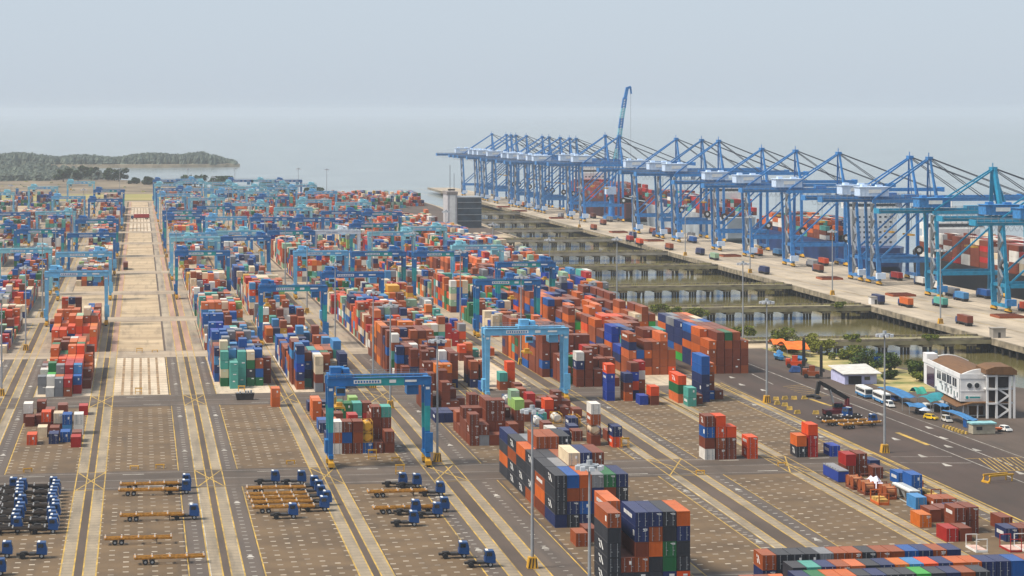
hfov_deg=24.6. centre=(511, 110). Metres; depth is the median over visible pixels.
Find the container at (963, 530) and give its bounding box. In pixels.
[950,523,971,541]
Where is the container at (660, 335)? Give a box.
[652,330,667,341]
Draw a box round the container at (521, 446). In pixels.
[516,441,534,460]
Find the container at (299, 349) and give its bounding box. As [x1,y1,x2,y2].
[295,344,304,354]
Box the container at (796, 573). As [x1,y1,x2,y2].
[788,570,809,575]
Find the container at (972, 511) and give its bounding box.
[957,502,978,519]
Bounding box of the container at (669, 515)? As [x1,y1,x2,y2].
[648,500,675,526]
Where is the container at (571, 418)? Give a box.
[565,415,577,424]
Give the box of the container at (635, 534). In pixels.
[621,516,648,541]
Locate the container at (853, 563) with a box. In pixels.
[841,559,865,568]
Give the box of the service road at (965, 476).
[676,359,1023,520]
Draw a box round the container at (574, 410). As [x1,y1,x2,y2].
[570,406,581,418]
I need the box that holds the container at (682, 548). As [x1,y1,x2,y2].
[676,541,689,555]
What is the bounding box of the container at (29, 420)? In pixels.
[25,414,34,426]
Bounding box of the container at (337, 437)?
[333,432,341,442]
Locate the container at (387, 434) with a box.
[382,428,393,441]
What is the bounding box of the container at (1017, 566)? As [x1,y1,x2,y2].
[999,554,1023,575]
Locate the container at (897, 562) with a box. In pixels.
[885,557,908,566]
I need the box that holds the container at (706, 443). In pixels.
[699,435,714,448]
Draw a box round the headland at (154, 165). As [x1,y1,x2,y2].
[51,164,239,167]
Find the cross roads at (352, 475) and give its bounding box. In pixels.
[0,201,909,575]
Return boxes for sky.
[0,0,1023,115]
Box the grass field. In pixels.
[0,180,290,200]
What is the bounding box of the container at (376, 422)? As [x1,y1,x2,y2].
[369,415,380,427]
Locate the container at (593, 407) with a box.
[587,401,600,413]
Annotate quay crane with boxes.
[436,131,548,195]
[448,134,556,198]
[452,134,558,199]
[457,132,557,200]
[466,135,568,203]
[480,136,602,206]
[486,136,615,207]
[495,137,620,209]
[504,135,626,211]
[509,138,632,213]
[535,135,674,219]
[547,132,695,221]
[597,138,759,233]
[619,136,788,238]
[634,136,808,242]
[671,144,857,250]
[701,146,895,257]
[738,148,944,266]
[801,152,1023,281]
[817,153,1023,285]
[874,163,1023,297]
[936,197,1023,312]
[969,205,1023,231]
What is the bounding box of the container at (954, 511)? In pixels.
[944,503,965,520]
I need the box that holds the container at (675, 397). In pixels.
[669,389,682,402]
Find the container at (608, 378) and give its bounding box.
[603,372,614,382]
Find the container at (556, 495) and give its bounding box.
[545,480,566,501]
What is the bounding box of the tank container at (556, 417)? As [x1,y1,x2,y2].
[550,411,561,423]
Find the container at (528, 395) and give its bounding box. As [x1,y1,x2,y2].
[523,391,534,402]
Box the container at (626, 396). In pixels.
[620,390,632,400]
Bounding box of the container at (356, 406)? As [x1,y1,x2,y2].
[351,400,361,412]
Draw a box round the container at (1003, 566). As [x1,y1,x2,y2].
[985,554,1010,575]
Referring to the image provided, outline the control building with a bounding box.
[923,352,1016,418]
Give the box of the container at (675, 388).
[669,380,685,393]
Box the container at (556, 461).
[547,457,567,466]
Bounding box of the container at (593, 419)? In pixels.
[587,412,600,424]
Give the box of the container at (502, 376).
[497,371,507,381]
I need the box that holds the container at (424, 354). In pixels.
[419,349,429,359]
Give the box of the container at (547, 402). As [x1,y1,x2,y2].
[541,397,553,408]
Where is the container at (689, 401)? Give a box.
[683,395,695,406]
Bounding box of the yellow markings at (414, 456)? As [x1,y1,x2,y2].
[0,202,1023,575]
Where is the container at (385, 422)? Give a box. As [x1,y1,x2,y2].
[381,417,390,427]
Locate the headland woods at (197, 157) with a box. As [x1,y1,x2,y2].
[0,151,238,164]
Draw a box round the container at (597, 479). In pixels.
[585,469,603,487]
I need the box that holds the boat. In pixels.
[774,353,783,360]
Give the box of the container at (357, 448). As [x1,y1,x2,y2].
[352,442,362,453]
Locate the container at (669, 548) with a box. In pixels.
[663,541,675,555]
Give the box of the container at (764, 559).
[754,548,775,569]
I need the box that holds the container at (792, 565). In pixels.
[783,560,806,575]
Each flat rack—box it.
[845,474,863,489]
[857,479,875,494]
[860,473,886,492]
[870,489,888,505]
[878,483,896,499]
[922,480,940,495]
[965,534,987,552]
[999,533,1021,552]
[1014,533,1023,550]
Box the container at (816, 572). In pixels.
[803,569,824,575]
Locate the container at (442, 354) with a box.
[436,349,446,359]
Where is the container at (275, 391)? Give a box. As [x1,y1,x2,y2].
[271,386,279,397]
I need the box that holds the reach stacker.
[806,380,851,415]
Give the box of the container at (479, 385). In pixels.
[478,380,481,390]
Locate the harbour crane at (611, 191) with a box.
[603,86,631,218]
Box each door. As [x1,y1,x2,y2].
[24,404,27,412]
[27,435,31,444]
[28,404,31,412]
[32,435,35,444]
[37,402,40,410]
[42,413,45,421]
[46,413,49,421]
[49,434,52,443]
[54,414,57,422]
[54,434,57,443]
[55,379,58,386]
[58,414,61,422]
[61,432,64,441]
[63,415,66,423]
[64,379,67,386]
[65,432,68,441]
[67,415,70,423]
[74,365,77,372]
[74,415,77,423]
[77,376,80,383]
[79,415,82,423]
[221,352,224,359]
[259,360,262,367]
[272,389,275,396]
[276,389,279,396]
[313,401,316,409]
[317,401,320,409]
[319,357,322,364]
[320,423,323,432]
[333,422,336,431]
[333,433,336,442]
[333,444,336,453]
[337,422,340,431]
[337,433,340,442]
[337,444,340,453]
[343,422,346,431]
[343,444,346,452]
[347,422,350,431]
[347,444,350,452]
[348,404,351,411]
[354,443,357,452]
[358,443,361,452]
[363,403,366,411]
[364,443,367,452]
[372,407,375,416]
[374,443,377,452]
[376,407,379,416]
[376,429,379,437]
[379,443,382,452]
[382,407,385,416]
[382,418,385,426]
[385,432,389,441]
[386,407,390,416]
[386,418,390,426]
[390,432,393,441]
[400,347,403,354]
[411,350,414,357]
[422,352,425,359]
[439,371,442,378]
[440,413,443,421]
[442,383,445,390]
[442,392,445,400]
[443,371,446,378]
[446,392,449,400]
[463,408,466,417]
[470,395,473,403]
[470,415,473,423]
[470,425,473,434]
[470,436,473,444]
[474,395,477,403]
[475,415,478,423]
[475,425,478,434]
[475,436,478,444]
[480,425,483,434]
[484,425,487,433]
[486,401,489,409]
[486,411,489,420]
[490,401,494,409]
[490,411,494,419]
[496,401,499,409]
[496,411,499,419]
[500,373,503,380]
[500,400,503,409]
[500,411,503,419]
[515,411,519,419]
[531,394,534,402]
[537,437,541,447]
[542,437,546,447]
[549,437,552,447]
[553,437,557,447]
[556,476,560,487]
[556,489,560,500]
[556,502,560,513]
[560,437,564,444]
[561,408,564,415]
[561,476,565,487]
[561,489,565,500]
[561,502,565,513]
[565,437,569,444]
[568,502,572,513]
[568,515,572,526]
[569,453,573,464]
[573,502,577,513]
[573,515,577,526]
[574,431,577,440]
[574,453,578,464]
[577,534,581,545]
[578,431,581,440]
[580,361,583,368]
[580,489,585,499]
[580,502,585,512]
[580,515,585,522]
[581,453,585,463]
[582,534,586,545]
[591,529,593,540]
[592,404,595,413]
[592,415,595,424]
[593,453,597,462]
[593,475,597,486]
[596,404,599,413]
[596,415,599,423]
[598,453,602,463]
[598,475,602,486]
[605,475,609,486]
[607,365,610,372]
[607,374,610,381]
[608,514,613,526]
[608,544,613,556]
[608,559,613,571]
[610,475,614,485]
[613,427,616,435]
[613,437,616,446]
[614,501,618,510]
[614,514,619,526]
[614,543,619,556]
[614,558,619,571]
[617,427,620,435]
[617,437,620,446]
[617,475,621,486]
[617,488,621,499]
[622,474,626,485]
[622,487,626,498]
[622,558,627,571]
[625,374,628,381]
[625,383,628,390]
[625,392,628,400]
[628,558,633,571]
[629,334,632,341]
[631,363,634,371]
[636,513,641,526]
[636,528,641,541]
[636,558,641,571]
[642,513,647,525]
[642,528,647,540]
[642,558,647,570]
[644,396,647,403]
[650,513,655,525]
[650,528,655,540]
[656,512,661,525]
[656,527,661,540]
[664,512,669,525]
[664,542,669,555]
[670,512,675,524]
[670,542,675,554]
[678,527,682,539]
[678,557,682,569]
[682,376,685,383]
[684,527,688,539]
[684,556,688,569]
[692,388,695,396]
[702,384,705,391]
[706,417,709,426]
[706,428,709,437]
[706,449,709,459]
[709,341,712,348]
[710,417,713,425]
[710,427,713,436]
[710,449,713,458]
[717,427,720,436]
[717,438,720,447]
[717,449,720,458]
[721,427,724,436]
[721,438,724,447]
[721,449,724,458]
[727,438,731,447]
[727,449,731,458]
[732,438,735,447]
[732,449,735,458]
[749,438,752,447]
[749,448,752,457]
[753,437,756,446]
[753,448,756,457]
[763,556,768,569]
[769,556,774,568]
[778,555,783,568]
[784,555,789,560]
[792,555,797,560]
[798,447,801,456]
[802,447,805,456]
[809,436,812,445]
[809,447,812,456]
[813,436,816,445]
[813,447,816,456]
[821,554,826,559]
[827,554,832,559]
[831,446,834,455]
[835,446,839,455]
[835,554,840,558]
[841,553,846,558]
[849,553,854,558]
[851,466,854,473]
[858,454,861,464]
[858,465,861,475]
[862,454,866,463]
[862,465,866,475]
[874,468,877,476]
[878,468,881,477]
[878,552,883,557]
[884,552,889,557]
[899,473,902,481]
[906,551,911,556]
[912,475,916,485]
[912,551,917,556]
[916,498,920,508]
[917,475,921,485]
[920,551,925,556]
[921,498,925,504]
[921,515,925,526]
[926,515,930,526]
[926,551,931,555]
[934,551,939,555]
[940,550,945,555]
[947,529,951,540]
[953,529,957,540]
[955,508,959,520]
[960,508,964,519]
[968,508,972,519]
[968,521,972,532]
[973,508,977,518]
[973,521,977,532]
[983,562,988,570]
[989,562,994,575]
[998,562,1003,575]
[1004,562,1009,575]
[1007,529,1011,540]
[1012,529,1016,540]
[1020,529,1023,540]
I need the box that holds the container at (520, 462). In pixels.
[516,453,524,472]
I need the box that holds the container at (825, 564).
[812,559,835,568]
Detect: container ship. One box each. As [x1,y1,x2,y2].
[574,166,646,221]
[644,188,755,241]
[755,184,903,270]
[913,201,1023,299]
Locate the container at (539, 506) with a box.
[535,496,544,516]
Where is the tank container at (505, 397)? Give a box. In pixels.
[502,394,507,403]
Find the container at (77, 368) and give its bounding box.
[74,363,81,373]
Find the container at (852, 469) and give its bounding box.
[838,462,855,473]
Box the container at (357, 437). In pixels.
[352,431,362,442]
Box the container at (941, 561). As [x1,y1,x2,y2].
[927,556,952,565]
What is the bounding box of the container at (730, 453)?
[726,448,735,458]
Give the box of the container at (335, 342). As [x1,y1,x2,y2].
[330,337,340,349]
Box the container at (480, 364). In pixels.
[478,360,481,369]
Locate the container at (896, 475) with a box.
[890,469,903,481]
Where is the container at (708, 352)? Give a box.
[700,345,715,356]
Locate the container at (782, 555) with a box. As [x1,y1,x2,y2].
[768,548,790,569]
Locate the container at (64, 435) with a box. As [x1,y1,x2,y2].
[60,429,69,441]
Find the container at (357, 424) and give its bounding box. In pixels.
[351,418,362,431]
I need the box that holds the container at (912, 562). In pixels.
[899,557,923,566]
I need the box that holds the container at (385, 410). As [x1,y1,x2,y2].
[379,404,390,416]
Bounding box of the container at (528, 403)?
[524,399,532,407]
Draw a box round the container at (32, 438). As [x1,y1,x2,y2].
[27,431,37,444]
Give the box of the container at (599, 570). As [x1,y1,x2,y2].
[594,560,620,575]
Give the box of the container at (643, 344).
[636,338,651,349]
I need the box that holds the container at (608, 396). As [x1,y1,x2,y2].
[603,390,614,400]
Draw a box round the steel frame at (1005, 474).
[981,472,1013,482]
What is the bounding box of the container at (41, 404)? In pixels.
[37,399,46,410]
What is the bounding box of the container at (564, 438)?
[550,429,569,444]
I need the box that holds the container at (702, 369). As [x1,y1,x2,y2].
[692,361,709,374]
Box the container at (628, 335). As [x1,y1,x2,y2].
[621,330,635,341]
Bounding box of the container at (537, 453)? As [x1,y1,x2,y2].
[525,449,545,469]
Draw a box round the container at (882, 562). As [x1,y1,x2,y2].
[870,558,894,567]
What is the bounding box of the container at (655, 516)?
[635,500,662,526]
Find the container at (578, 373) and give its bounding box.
[573,368,583,377]
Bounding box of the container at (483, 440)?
[479,435,488,445]
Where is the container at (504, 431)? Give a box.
[499,426,517,444]
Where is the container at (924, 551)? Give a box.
[908,544,932,556]
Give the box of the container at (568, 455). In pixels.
[558,445,579,465]
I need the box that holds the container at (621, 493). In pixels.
[616,487,627,499]
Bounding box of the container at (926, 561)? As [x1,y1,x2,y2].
[913,556,938,565]
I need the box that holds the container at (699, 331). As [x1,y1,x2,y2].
[691,326,706,336]
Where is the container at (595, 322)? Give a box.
[588,317,601,327]
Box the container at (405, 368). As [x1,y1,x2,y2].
[400,365,409,372]
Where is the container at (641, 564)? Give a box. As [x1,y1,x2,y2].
[624,547,648,571]
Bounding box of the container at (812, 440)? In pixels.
[801,432,817,445]
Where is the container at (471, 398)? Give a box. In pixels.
[466,392,477,404]
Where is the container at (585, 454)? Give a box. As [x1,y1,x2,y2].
[570,444,591,463]
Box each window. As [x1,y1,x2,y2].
[927,365,933,386]
[937,370,940,380]
[942,372,945,382]
[947,374,951,385]
[952,377,956,388]
[966,382,972,388]
[974,382,979,388]
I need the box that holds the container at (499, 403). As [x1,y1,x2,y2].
[492,397,504,410]
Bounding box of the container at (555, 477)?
[545,466,566,488]
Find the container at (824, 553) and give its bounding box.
[810,547,833,559]
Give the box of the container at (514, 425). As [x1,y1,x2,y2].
[505,421,518,433]
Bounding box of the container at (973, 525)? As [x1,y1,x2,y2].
[966,520,978,532]
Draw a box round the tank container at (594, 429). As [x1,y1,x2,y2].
[587,422,599,434]
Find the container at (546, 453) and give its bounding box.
[537,449,556,457]
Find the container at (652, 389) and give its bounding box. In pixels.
[646,384,658,395]
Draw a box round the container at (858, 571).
[847,568,871,575]
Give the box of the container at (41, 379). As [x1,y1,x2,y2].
[38,374,46,385]
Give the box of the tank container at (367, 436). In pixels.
[363,430,372,442]
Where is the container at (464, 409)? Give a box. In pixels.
[460,405,471,417]
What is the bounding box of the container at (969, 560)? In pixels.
[956,555,981,566]
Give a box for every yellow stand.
[368,449,376,459]
[395,464,404,473]
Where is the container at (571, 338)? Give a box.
[569,333,573,342]
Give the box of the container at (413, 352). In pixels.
[409,348,418,357]
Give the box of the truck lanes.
[0,201,989,575]
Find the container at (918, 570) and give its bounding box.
[906,566,930,575]
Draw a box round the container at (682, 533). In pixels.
[676,526,689,540]
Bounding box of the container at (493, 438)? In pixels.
[489,432,498,445]
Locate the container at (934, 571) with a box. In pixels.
[920,566,945,575]
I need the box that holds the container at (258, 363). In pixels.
[255,358,262,368]
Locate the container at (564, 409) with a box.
[559,404,568,416]
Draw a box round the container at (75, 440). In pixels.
[71,434,80,447]
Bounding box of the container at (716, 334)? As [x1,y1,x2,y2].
[708,329,723,340]
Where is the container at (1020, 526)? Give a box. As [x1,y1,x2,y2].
[1008,523,1023,541]
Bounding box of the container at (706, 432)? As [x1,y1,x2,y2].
[699,424,714,437]
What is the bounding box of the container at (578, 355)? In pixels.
[573,350,583,360]
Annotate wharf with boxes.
[404,187,1023,359]
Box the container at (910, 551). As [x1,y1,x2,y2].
[895,544,918,556]
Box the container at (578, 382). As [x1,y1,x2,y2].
[573,377,583,386]
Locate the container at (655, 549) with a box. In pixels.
[649,541,662,556]
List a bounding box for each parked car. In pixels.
[891,395,899,400]
[915,407,926,413]
[923,413,938,419]
[999,425,1012,431]
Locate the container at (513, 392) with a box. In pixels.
[508,388,519,399]
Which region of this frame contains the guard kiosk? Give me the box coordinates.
[967,421,996,433]
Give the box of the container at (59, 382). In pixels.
[55,376,63,387]
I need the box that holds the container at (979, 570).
[964,564,989,575]
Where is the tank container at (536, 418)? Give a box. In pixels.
[533,414,543,426]
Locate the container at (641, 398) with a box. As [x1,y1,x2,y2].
[636,393,647,404]
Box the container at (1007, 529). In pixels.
[995,523,1017,541]
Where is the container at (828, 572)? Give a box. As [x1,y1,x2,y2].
[817,569,840,575]
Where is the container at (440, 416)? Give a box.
[433,410,443,422]
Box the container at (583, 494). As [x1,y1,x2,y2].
[579,488,587,500]
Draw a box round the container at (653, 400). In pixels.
[646,394,658,404]
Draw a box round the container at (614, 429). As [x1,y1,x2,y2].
[608,423,621,436]
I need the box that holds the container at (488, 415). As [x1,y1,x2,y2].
[482,408,494,420]
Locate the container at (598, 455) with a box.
[582,444,603,464]
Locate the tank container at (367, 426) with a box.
[362,418,372,431]
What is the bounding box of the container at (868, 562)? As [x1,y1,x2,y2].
[856,558,879,567]
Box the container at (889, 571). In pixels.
[877,567,901,575]
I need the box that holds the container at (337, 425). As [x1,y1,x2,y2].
[333,419,341,432]
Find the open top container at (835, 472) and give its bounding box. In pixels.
[823,463,848,481]
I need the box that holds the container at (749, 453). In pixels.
[742,445,757,458]
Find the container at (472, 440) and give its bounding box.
[466,432,478,445]
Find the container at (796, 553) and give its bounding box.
[782,548,804,560]
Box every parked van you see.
[886,400,894,407]
[941,414,952,422]
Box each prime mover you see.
[0,484,24,495]
[0,498,22,509]
[0,505,24,517]
[0,512,20,525]
[0,516,22,532]
[0,540,12,557]
[0,557,6,575]
[1,491,23,501]
[2,478,27,490]
[9,477,18,485]
[12,508,22,517]
[15,487,24,493]
[16,501,26,510]
[16,540,47,558]
[18,494,27,503]
[28,506,55,517]
[29,509,56,524]
[29,517,58,534]
[30,492,56,503]
[31,495,57,509]
[31,513,59,526]
[32,476,57,489]
[32,489,58,501]
[33,486,58,496]
[33,502,61,516]
[34,482,60,495]
[34,499,60,510]
[38,479,61,489]
[165,473,191,486]
[165,479,190,494]
[171,503,198,519]
[254,470,279,484]
[270,502,298,518]
[281,470,306,484]
[296,475,318,489]
[297,479,323,494]
[302,495,329,511]
[303,484,325,498]
[307,490,331,503]
[382,472,407,487]
[390,510,418,526]
[393,499,420,515]
[396,473,421,488]
[418,501,442,518]
[419,481,445,496]
[422,496,449,511]
[438,540,469,558]
[464,549,495,567]
[842,407,859,418]
[858,413,877,425]
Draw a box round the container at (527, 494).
[525,486,534,506]
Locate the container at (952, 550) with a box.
[936,543,960,555]
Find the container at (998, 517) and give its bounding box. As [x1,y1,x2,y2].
[990,512,1012,526]
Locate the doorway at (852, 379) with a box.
[849,376,861,383]
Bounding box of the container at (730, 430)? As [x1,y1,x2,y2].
[726,423,735,437]
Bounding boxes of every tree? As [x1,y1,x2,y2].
[53,168,71,181]
[70,165,88,179]
[78,167,99,179]
[103,168,112,179]
[109,168,129,180]
[128,177,139,183]
[141,176,155,184]
[180,174,215,186]
[210,175,233,185]
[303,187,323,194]
[809,339,837,354]
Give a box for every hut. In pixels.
[868,296,877,303]
[988,327,1005,337]
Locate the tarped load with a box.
[789,365,800,372]
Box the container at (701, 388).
[692,379,709,392]
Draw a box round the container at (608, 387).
[603,381,614,391]
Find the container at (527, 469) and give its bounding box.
[525,462,534,481]
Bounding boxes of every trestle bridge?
[482,211,519,218]
[482,218,548,226]
[490,227,582,236]
[503,237,616,247]
[534,250,667,261]
[556,263,717,275]
[608,282,791,297]
[645,302,870,320]
[741,334,990,354]
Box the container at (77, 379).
[73,374,81,384]
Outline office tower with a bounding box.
[442,189,481,227]
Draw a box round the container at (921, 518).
[910,509,930,527]
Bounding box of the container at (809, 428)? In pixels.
[801,421,817,434]
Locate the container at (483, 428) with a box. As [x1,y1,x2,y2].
[479,421,488,434]
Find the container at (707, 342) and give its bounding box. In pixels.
[700,337,715,348]
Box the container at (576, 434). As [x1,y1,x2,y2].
[569,428,582,440]
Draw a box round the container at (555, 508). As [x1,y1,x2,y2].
[545,493,566,514]
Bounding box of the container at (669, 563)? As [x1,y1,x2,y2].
[662,556,675,570]
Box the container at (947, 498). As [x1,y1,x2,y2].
[936,494,956,502]
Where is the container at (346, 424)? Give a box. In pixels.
[340,418,351,431]
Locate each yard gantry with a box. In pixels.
[0,189,14,211]
[0,209,30,245]
[0,220,16,254]
[0,243,52,294]
[16,225,64,268]
[27,184,57,209]
[35,208,75,245]
[44,265,108,326]
[51,193,85,215]
[55,246,112,300]
[66,179,94,205]
[67,228,116,274]
[75,215,118,255]
[75,216,118,256]
[88,196,122,228]
[93,187,124,216]
[152,177,179,202]
[154,181,182,208]
[155,185,186,214]
[157,191,190,221]
[162,207,201,243]
[163,212,205,251]
[168,228,217,274]
[170,232,220,280]
[174,246,230,298]
[176,176,202,195]
[178,179,205,197]
[183,186,214,212]
[190,194,224,226]
[197,202,234,235]
[205,179,233,202]
[205,213,247,249]
[210,183,239,210]
[216,187,247,214]
[216,226,264,264]
[220,231,270,271]
[226,177,252,189]
[232,199,268,216]
[237,183,266,199]
[245,188,277,212]
[250,213,291,252]
[251,177,277,190]
[255,193,289,215]
[257,279,328,345]
[259,180,287,193]
[267,184,297,204]
[267,226,314,262]
[274,204,312,223]
[275,177,301,191]
[287,182,316,195]
[292,214,335,245]
[292,246,349,298]
[296,197,331,213]
[305,188,336,204]
[314,225,360,250]
[319,266,384,325]
[321,207,360,237]
[324,366,432,468]
[335,199,371,221]
[349,219,394,250]
[349,246,406,288]
[361,208,401,230]
[367,227,415,270]
[401,222,446,249]
[411,246,467,299]
[450,240,503,276]
[473,273,541,337]
[481,319,569,399]
[494,256,555,299]
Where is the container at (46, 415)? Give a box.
[41,409,51,421]
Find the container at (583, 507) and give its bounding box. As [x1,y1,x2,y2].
[579,501,587,513]
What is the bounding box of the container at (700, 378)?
[692,370,709,383]
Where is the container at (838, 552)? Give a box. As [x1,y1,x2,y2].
[825,546,847,558]
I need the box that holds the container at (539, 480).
[535,471,544,491]
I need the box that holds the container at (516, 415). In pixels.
[511,407,523,420]
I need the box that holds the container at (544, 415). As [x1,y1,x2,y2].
[536,412,546,419]
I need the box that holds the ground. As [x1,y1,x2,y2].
[0,179,1023,575]
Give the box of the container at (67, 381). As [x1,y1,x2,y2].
[64,376,71,387]
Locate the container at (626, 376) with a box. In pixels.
[620,371,632,382]
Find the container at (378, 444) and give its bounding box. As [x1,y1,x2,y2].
[373,439,382,452]
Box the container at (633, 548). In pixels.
[621,530,648,556]
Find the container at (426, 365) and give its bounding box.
[422,360,431,370]
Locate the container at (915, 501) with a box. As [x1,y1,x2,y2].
[907,493,926,509]
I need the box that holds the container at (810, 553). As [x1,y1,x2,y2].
[796,547,818,559]
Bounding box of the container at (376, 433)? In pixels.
[371,428,380,438]
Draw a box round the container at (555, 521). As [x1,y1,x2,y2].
[545,505,566,527]
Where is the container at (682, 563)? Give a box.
[676,556,689,570]
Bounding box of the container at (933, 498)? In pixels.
[924,494,944,504]
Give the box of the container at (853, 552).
[838,546,861,558]
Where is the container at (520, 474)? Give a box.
[516,465,524,484]
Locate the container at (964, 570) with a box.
[949,565,975,575]
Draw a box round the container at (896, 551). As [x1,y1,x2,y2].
[880,545,904,557]
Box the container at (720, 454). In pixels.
[715,448,725,459]
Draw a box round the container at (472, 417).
[466,411,478,424]
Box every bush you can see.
[650,304,669,311]
[665,307,682,312]
[685,307,710,317]
[731,325,756,336]
[769,327,799,340]
[770,344,797,352]
[793,333,818,349]
[828,345,863,359]
[830,301,846,307]
[842,333,861,342]
[848,348,883,365]
[870,352,901,369]
[881,369,898,378]
[903,359,923,373]
[910,371,923,380]
[921,334,939,340]
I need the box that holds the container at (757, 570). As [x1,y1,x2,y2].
[754,564,775,573]
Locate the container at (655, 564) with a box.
[649,556,662,571]
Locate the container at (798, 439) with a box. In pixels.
[790,432,806,446]
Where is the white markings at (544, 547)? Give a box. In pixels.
[0,346,1023,575]
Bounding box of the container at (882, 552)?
[866,545,890,557]
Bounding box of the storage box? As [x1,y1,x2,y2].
[963,418,977,427]
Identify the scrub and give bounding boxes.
[2,180,145,192]
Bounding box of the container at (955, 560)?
[942,556,966,564]
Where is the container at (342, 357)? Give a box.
[338,352,346,362]
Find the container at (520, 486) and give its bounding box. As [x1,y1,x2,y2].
[516,477,524,496]
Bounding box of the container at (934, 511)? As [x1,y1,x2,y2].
[920,505,940,522]
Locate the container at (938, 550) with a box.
[923,543,946,555]
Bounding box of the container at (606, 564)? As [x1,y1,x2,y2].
[594,546,620,572]
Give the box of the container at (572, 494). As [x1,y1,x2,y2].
[567,488,578,500]
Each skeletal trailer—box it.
[0,482,49,488]
[0,487,15,490]
[0,489,48,494]
[0,494,14,497]
[0,496,47,501]
[0,501,13,504]
[0,502,49,508]
[0,509,46,515]
[0,516,47,523]
[0,524,45,533]
[104,533,171,544]
[118,486,178,495]
[120,480,178,487]
[120,510,183,521]
[134,552,204,564]
[246,483,305,491]
[246,489,306,495]
[248,493,309,499]
[250,497,312,504]
[252,502,314,513]
[367,487,427,497]
[372,504,431,513]
[816,414,862,421]
[822,417,867,425]
[838,420,881,428]
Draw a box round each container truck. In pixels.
[50,319,53,331]
[123,261,127,269]
[131,214,148,218]
[590,213,595,218]
[590,224,596,229]
[600,219,606,224]
[606,216,612,221]
[626,235,633,241]
[629,231,636,237]
[635,238,643,244]
[665,243,673,249]
[688,236,696,242]
[695,247,704,254]
[709,252,718,259]
[754,248,762,255]
[758,265,769,274]
[772,248,781,255]
[806,259,817,266]
[812,264,823,272]
[818,257,828,265]
[871,293,884,304]
[889,271,902,280]
[898,296,913,307]
[914,276,924,285]
[932,296,947,307]
[945,287,959,295]
[953,291,968,301]
[955,314,972,325]
[976,288,990,298]
[1017,301,1023,310]
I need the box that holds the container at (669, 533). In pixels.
[663,526,675,541]
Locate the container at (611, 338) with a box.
[604,331,618,342]
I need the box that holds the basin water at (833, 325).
[436,205,1023,387]
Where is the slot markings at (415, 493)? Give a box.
[0,358,1022,575]
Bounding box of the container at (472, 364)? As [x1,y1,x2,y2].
[468,360,477,369]
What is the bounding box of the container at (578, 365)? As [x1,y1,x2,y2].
[573,359,583,369]
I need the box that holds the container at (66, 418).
[62,412,71,424]
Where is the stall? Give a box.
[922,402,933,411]
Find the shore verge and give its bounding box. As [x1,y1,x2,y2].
[655,316,934,391]
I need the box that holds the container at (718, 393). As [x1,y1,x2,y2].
[714,388,722,398]
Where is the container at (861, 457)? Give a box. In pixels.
[849,450,866,464]
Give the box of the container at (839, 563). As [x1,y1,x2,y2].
[826,559,850,568]
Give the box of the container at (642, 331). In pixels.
[635,326,650,337]
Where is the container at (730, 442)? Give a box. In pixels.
[726,437,735,447]
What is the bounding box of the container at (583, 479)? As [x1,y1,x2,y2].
[569,466,587,487]
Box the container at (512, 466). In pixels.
[508,458,515,475]
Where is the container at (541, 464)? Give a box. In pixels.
[535,458,554,478]
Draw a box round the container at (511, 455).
[508,446,515,463]
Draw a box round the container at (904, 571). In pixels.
[891,567,916,575]
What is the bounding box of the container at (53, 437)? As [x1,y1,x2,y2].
[49,430,58,443]
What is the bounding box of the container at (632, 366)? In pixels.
[627,361,638,371]
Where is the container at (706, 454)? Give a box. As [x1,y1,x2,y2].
[699,446,714,459]
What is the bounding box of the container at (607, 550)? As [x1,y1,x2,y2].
[594,531,620,557]
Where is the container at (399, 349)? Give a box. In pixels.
[395,345,403,354]
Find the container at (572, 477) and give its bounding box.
[557,466,578,487]
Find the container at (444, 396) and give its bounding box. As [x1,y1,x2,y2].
[439,390,449,400]
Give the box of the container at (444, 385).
[439,380,449,391]
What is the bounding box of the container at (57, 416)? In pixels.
[53,410,63,423]
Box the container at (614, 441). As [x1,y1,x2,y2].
[608,434,621,446]
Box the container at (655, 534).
[649,527,662,541]
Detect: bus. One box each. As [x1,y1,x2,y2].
[855,384,872,397]
[872,390,890,403]
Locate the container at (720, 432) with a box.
[715,426,725,437]
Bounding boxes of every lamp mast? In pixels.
[0,294,8,395]
[19,265,31,350]
[37,243,47,316]
[51,227,59,286]
[69,204,75,251]
[80,188,86,229]
[157,189,163,231]
[163,205,170,257]
[225,187,231,228]
[247,201,253,251]
[261,212,268,267]
[280,225,289,284]
[302,241,312,312]
[321,197,327,237]
[329,262,340,336]
[366,289,380,387]
[368,216,376,270]
[382,302,397,407]
[409,231,418,250]
[428,336,446,461]
[455,249,465,321]
[488,222,497,256]
[514,274,527,364]
[520,405,544,568]
[544,237,554,256]
[575,460,603,575]
[576,186,582,226]
[612,237,621,298]
[629,195,635,241]
[681,204,688,255]
[737,261,748,338]
[746,215,753,272]
[759,298,774,402]
[827,229,836,294]
[875,331,893,452]
[935,248,945,323]
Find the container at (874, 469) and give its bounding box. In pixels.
[867,463,882,478]
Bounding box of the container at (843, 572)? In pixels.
[832,569,856,575]
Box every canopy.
[768,339,784,344]
[776,341,809,350]
[877,386,916,402]
[902,402,926,414]
[909,386,926,402]
[917,392,943,412]
[932,403,949,415]
[941,410,977,420]
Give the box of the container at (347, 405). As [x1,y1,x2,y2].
[341,401,351,412]
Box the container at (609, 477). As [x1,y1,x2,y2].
[596,465,615,486]
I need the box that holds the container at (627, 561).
[621,545,634,572]
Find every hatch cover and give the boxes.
[609,231,627,232]
[644,239,663,241]
[719,254,741,256]
[816,276,842,279]
[885,292,915,296]
[990,313,1023,318]
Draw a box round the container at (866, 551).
[853,545,875,557]
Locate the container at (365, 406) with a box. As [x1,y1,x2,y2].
[361,400,371,412]
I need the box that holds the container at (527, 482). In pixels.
[525,474,534,494]
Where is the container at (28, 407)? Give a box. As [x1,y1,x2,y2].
[23,401,33,413]

